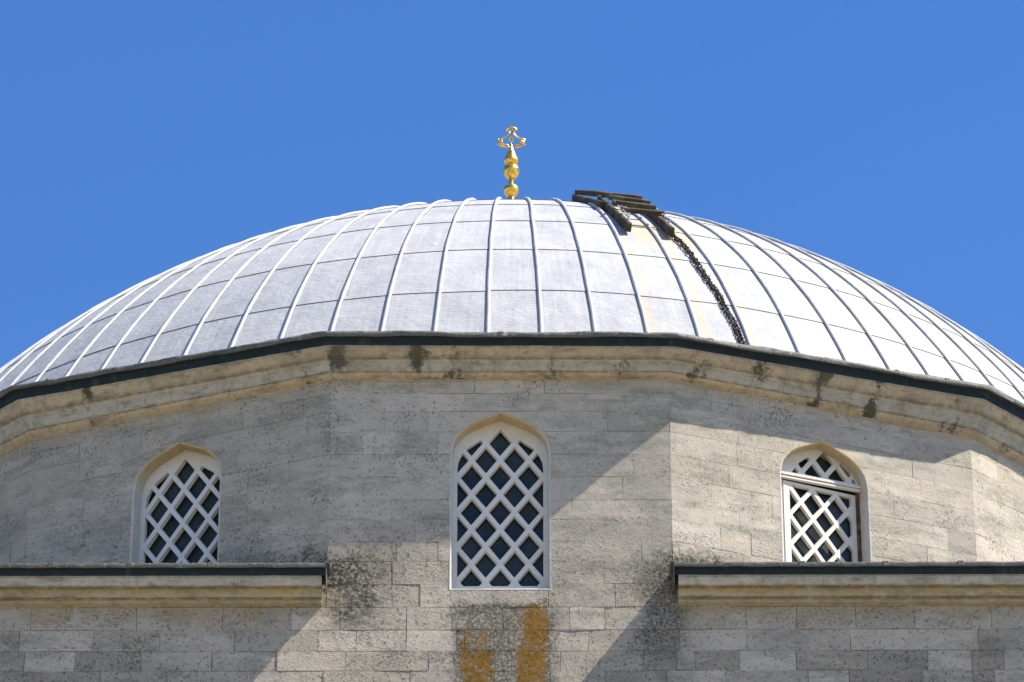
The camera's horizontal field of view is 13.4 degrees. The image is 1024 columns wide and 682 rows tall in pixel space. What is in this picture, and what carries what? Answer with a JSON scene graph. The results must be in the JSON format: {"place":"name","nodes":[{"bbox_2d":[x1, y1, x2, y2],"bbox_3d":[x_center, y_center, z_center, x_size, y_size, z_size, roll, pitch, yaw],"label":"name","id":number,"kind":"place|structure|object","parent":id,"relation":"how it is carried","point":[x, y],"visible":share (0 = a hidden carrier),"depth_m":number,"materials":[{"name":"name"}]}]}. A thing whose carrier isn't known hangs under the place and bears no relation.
{"place":"outdoors","nodes":[
{"label":"outdoors","id":0,"kind":"place"},
{"bbox_2d":[0,0,1023,367],"label":"sky","id":1,"kind":"structure","parent":0,"point":[883,140],"materials":[{"name":"blue"}]},
{"label":"ground","id":2,"kind":"structure","parent":0,"visible":0},
{"bbox_2d":[0,125,1023,681],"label":"domed building","id":3,"kind":"structure","parent":2,"relation":"on","point":[512,439],"depth_m":45.22,"materials":[{"name":"stone"}]},
{"bbox_2d":[129,441,221,562],"bbox_3d":[-3.460,2.004,45.316,1.031,2.049,0.625,0,-28,0],"label":"window","id":4,"kind":"structure","parent":3,"relation":"in","point":[176,496],"depth_m":45.56,"materials":[{"name":"paint"}]},
{"bbox_2d":[449,411,550,589],"bbox_3d":[-0.121,1.682,44.730,1.042,2.053,0.257,0,-28,0],"label":"window","id":5,"kind":"structure","parent":3,"relation":"in","point":[500,479],"depth_m":44.80,"materials":[{"name":"paint"}]},
{"bbox_2d":[572,190,674,236],"bbox_3d":[1.279,-1.452,49.834,0.655,1.821,2.428,6,-29,-11],"label":"roof ladder","id":6,"kind":"object","parent":3,"relation":"on","point":[634,204],"visible":0.97,"depth_m":49.24,"materials":[{"name":"brown wood"}]},
{"bbox_2d":[672,233,746,344],"bbox_3d":[2.124,-0.509,47.284,0.114,2.592,1.936,11,-30,-20],"label":"iron chain","id":7,"kind":"object","parent":6,"relation":"hanging from","point":[717,293],"visible":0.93,"depth_m":47.08,"materials":[{"name":"black metal"}]},
{"bbox_2d":[780,440,871,561],"bbox_3d":[3.206,1.998,45.317,1.042,2.052,0.283,11,-30,-20],"label":"window","id":8,"kind":"structure","parent":3,"relation":"in","point":[825,508],"depth_m":45.54,"materials":[{"name":"paint"}]}
]}

